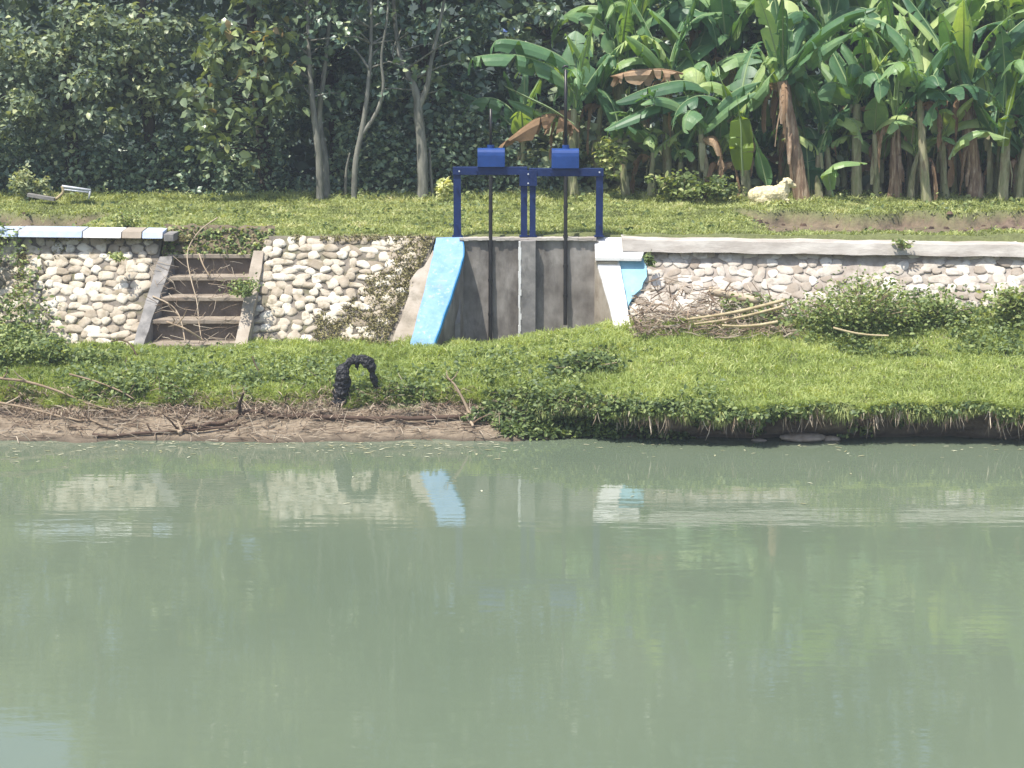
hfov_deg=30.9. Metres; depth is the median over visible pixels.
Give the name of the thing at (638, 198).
terrace grass
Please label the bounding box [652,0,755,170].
banana plant
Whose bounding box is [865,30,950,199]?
banana plant
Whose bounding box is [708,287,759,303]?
log
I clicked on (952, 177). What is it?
banana plant
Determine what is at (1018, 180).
banana plant
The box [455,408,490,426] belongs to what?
branch
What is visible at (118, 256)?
weed
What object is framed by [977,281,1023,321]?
shrub
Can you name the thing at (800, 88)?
banana plant
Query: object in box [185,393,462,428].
branch
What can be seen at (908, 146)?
banana plant
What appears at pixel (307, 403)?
dead grass
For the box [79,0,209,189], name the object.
bushy tree
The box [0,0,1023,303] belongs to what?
terrace ground
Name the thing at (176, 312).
branch
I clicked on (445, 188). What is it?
shrub
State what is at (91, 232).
wall coping
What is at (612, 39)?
banana plant
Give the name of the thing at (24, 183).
shrub
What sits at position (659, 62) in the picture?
banana plant
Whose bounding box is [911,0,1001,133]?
banana plant
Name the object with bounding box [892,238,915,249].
weed
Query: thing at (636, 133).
banana plant
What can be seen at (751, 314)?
bamboo pole
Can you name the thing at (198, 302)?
dead stalks
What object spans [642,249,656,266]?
weed
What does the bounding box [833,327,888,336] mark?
bamboo pole
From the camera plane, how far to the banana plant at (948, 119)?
30.89 m
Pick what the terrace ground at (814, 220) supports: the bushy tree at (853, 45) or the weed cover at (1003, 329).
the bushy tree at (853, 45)
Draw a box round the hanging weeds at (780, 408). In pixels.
[627,400,1023,437]
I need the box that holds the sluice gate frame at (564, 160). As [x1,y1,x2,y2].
[452,29,603,340]
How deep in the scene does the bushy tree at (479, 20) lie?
32.15 m
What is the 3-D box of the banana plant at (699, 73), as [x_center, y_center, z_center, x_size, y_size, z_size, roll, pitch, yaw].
[3.254,-4.770,31.661,2.068,3.235,1.504,-5,11,-23]
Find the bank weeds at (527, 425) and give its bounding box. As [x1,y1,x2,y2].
[460,386,738,441]
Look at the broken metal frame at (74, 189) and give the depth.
30.21 m
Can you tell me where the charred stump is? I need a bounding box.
[330,354,379,406]
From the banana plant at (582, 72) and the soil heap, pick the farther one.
the banana plant at (582, 72)
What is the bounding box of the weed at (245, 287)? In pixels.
[219,272,263,297]
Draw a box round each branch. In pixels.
[0,370,120,412]
[0,397,115,428]
[69,373,134,398]
[92,412,244,437]
[111,340,136,355]
[152,296,185,342]
[162,416,189,434]
[166,310,203,340]
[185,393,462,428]
[187,217,217,343]
[198,253,211,277]
[442,370,469,412]
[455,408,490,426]
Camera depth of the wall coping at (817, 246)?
25.39 m
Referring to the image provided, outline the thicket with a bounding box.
[0,0,1011,187]
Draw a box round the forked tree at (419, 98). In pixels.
[347,0,482,197]
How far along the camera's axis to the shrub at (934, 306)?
24.29 m
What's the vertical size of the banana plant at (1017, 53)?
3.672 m
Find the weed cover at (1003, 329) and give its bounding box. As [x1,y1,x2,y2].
[718,283,1023,357]
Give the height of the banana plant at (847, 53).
2.837 m
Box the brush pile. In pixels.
[626,277,811,339]
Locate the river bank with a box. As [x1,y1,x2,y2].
[0,313,1023,442]
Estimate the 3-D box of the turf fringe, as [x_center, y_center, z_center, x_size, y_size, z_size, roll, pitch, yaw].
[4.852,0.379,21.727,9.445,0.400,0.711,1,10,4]
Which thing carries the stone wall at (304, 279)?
on the river bank
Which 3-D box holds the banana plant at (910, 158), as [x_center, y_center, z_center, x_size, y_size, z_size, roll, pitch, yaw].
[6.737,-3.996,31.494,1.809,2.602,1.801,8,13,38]
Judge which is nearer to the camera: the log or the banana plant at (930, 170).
the log
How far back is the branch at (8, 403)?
22.39 m
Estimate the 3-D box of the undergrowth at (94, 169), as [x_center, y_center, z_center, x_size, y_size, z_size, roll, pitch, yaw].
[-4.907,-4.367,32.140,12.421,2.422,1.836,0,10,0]
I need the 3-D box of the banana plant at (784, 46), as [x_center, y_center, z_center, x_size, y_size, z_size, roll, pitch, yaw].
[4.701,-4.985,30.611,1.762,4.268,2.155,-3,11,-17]
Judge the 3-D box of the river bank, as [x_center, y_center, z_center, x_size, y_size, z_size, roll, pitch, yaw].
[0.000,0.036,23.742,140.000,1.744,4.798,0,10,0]
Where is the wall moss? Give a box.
[0,233,433,344]
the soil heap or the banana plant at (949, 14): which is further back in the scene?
the banana plant at (949, 14)
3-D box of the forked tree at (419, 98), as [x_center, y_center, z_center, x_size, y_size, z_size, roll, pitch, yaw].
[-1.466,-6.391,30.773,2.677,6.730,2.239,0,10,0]
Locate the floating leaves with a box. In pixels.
[11,441,1021,503]
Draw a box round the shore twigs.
[0,357,526,442]
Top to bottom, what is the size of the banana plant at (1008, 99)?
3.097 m
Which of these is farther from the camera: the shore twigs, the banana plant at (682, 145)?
the banana plant at (682, 145)
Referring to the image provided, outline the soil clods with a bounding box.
[1,211,1023,231]
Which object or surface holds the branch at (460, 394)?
on the river bank
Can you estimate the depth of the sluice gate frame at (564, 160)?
25.41 m
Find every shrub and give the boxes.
[6,163,52,199]
[107,209,148,227]
[435,176,452,198]
[535,346,632,375]
[591,135,630,180]
[644,167,717,201]
[695,174,743,198]
[775,265,930,336]
[889,293,986,326]
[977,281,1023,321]
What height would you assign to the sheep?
0.447 m
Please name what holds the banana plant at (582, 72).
on the terrace ground at (814, 220)
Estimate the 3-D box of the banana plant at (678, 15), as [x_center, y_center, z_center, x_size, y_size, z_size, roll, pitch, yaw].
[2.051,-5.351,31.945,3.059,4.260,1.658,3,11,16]
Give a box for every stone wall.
[0,237,162,343]
[252,235,434,343]
[628,241,1023,321]
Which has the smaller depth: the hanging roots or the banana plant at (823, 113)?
the hanging roots
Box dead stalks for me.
[143,254,238,344]
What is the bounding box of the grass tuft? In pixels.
[759,199,795,206]
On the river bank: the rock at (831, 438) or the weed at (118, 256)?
the rock at (831, 438)
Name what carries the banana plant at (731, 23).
on the terrace ground at (814, 220)
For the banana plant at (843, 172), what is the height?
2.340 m
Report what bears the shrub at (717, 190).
on the terrace ground at (814, 220)
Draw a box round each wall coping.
[0,226,178,240]
[621,235,1023,256]
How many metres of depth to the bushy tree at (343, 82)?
32.12 m
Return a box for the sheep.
[748,177,796,203]
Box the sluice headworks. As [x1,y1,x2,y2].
[392,236,646,345]
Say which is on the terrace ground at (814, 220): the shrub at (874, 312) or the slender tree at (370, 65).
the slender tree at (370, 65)
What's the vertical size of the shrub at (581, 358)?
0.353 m
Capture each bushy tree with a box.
[0,15,51,138]
[7,0,132,191]
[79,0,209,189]
[276,0,404,188]
[363,0,505,182]
[438,0,636,185]
[632,0,817,100]
[836,4,1004,88]
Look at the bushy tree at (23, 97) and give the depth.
30.86 m
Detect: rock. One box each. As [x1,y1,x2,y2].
[780,433,825,441]
[823,436,840,440]
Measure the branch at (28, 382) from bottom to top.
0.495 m
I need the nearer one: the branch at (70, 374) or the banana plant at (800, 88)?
the branch at (70, 374)
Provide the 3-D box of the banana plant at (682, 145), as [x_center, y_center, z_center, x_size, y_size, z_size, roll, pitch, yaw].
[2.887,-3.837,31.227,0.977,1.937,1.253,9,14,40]
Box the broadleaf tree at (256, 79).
[172,0,350,192]
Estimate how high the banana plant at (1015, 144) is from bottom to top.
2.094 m
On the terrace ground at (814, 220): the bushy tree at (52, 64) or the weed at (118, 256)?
the bushy tree at (52, 64)
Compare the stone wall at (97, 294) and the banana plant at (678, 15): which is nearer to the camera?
the stone wall at (97, 294)
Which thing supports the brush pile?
on the river bank
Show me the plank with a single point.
(39, 196)
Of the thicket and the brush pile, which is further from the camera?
the thicket
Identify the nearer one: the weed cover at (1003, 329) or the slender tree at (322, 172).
the weed cover at (1003, 329)
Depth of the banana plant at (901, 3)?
32.22 m
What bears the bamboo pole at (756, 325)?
on the grass at (820, 388)
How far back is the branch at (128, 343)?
24.00 m
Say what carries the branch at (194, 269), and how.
on the concrete steps
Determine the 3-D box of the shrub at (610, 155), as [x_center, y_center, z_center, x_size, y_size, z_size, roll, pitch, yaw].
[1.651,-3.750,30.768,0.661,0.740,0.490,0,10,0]
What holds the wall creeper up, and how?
attached to the stone wall at (97, 294)
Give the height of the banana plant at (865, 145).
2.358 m
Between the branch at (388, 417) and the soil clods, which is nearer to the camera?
the branch at (388, 417)
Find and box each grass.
[0,186,1023,235]
[0,306,1023,418]
[0,383,614,421]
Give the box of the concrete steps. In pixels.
[134,251,263,347]
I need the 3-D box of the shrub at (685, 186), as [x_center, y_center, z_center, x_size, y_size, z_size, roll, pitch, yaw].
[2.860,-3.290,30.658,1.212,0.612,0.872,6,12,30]
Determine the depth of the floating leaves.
21.64 m
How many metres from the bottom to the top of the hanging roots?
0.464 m
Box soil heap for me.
[162,224,274,255]
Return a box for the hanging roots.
[593,405,1023,438]
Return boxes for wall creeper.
[0,216,123,365]
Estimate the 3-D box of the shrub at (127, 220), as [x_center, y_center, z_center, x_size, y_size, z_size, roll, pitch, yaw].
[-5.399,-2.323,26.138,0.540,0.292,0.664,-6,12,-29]
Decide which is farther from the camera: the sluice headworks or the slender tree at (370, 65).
the slender tree at (370, 65)
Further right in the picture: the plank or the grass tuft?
the grass tuft
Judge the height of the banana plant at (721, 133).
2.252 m
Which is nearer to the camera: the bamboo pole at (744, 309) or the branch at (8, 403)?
the branch at (8, 403)
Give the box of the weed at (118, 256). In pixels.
[103,251,128,262]
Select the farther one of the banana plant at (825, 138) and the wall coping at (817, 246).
the banana plant at (825, 138)
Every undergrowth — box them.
[0,71,586,196]
[516,85,1010,192]
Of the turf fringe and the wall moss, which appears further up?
the wall moss
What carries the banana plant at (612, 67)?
on the terrace ground at (814, 220)
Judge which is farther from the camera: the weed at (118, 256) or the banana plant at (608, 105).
the banana plant at (608, 105)
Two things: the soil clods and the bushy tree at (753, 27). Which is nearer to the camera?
the soil clods
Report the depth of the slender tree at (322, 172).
30.77 m
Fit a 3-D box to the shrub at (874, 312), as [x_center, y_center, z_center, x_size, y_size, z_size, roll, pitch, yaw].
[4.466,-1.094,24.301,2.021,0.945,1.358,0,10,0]
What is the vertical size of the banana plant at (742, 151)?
2.893 m
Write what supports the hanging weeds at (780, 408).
hanging from the river bank
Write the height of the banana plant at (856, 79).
3.347 m
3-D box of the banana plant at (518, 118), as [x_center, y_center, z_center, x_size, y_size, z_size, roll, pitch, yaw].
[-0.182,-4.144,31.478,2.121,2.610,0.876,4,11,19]
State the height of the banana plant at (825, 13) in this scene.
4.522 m
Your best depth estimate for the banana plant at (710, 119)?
30.59 m
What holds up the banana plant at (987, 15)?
on the terrace ground at (814, 220)
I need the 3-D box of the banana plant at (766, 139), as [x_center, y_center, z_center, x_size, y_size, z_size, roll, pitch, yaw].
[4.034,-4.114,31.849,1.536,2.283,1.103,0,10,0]
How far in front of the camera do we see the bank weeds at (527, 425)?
22.14 m
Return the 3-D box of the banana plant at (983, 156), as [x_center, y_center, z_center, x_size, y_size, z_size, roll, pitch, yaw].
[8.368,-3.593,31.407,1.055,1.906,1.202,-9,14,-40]
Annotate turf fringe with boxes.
[525,399,1023,428]
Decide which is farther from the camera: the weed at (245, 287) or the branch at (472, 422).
the weed at (245, 287)
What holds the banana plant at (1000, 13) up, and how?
on the terrace ground at (814, 220)
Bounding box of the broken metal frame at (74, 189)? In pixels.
[55,185,90,200]
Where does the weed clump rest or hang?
on the concrete steps
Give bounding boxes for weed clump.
[161,225,275,260]
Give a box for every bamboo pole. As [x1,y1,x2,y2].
[687,298,785,320]
[694,305,782,324]
[722,320,777,327]
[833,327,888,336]
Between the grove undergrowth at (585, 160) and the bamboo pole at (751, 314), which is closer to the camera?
the bamboo pole at (751, 314)
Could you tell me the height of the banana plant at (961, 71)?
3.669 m
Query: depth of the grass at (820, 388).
23.13 m
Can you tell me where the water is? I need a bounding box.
[0,436,1023,767]
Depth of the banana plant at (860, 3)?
32.11 m
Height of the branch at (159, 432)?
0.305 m
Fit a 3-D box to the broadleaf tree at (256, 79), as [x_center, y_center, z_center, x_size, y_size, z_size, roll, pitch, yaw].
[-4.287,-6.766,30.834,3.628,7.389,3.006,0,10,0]
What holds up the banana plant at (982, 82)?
on the terrace ground at (814, 220)
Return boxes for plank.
[27,193,55,200]
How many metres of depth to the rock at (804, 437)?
21.96 m
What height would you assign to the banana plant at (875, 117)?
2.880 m
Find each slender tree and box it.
[246,0,363,200]
[308,0,418,198]
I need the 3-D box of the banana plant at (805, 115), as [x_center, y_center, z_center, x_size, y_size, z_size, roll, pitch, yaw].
[4.801,-4.461,31.476,1.615,2.623,1.039,5,12,27]
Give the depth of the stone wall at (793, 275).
25.37 m
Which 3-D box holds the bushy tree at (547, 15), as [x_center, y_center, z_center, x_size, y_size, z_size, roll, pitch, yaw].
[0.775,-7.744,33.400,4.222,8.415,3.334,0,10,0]
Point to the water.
(708, 602)
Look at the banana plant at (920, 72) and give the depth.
30.51 m
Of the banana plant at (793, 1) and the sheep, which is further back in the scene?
the banana plant at (793, 1)
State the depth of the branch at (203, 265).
25.27 m
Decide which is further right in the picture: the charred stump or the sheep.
the sheep
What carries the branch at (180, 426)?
on the river bank
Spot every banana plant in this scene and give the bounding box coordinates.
[452,72,557,188]
[467,15,616,198]
[550,0,718,190]
[553,33,655,191]
[566,0,709,187]
[584,85,680,197]
[604,0,729,192]
[610,111,691,198]
[637,8,765,181]
[640,81,761,195]
[642,112,706,191]
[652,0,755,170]
[670,28,805,197]
[671,0,754,186]
[683,91,739,198]
[727,101,782,185]
[743,0,800,183]
[743,39,824,183]
[748,43,846,190]
[751,0,875,199]
[776,100,852,197]
[778,0,909,190]
[799,69,862,197]
[800,2,909,198]
[815,0,899,153]
[817,97,872,191]
[819,31,942,192]
[826,0,972,192]
[831,115,893,193]
[846,53,915,197]
[854,13,1016,201]
[863,108,961,194]
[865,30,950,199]
[867,98,955,200]
[868,97,937,191]
[893,0,917,88]
[893,0,1023,198]
[902,115,1000,193]
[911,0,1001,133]
[911,84,977,195]
[922,25,1023,200]
[927,82,985,198]
[946,0,1018,76]
[972,0,1023,192]
[973,0,1023,43]
[973,58,1023,195]
[979,125,1020,192]
[984,97,1023,198]
[1006,116,1023,193]
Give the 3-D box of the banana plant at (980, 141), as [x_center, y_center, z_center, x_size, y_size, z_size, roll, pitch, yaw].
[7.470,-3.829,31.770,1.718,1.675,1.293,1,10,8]

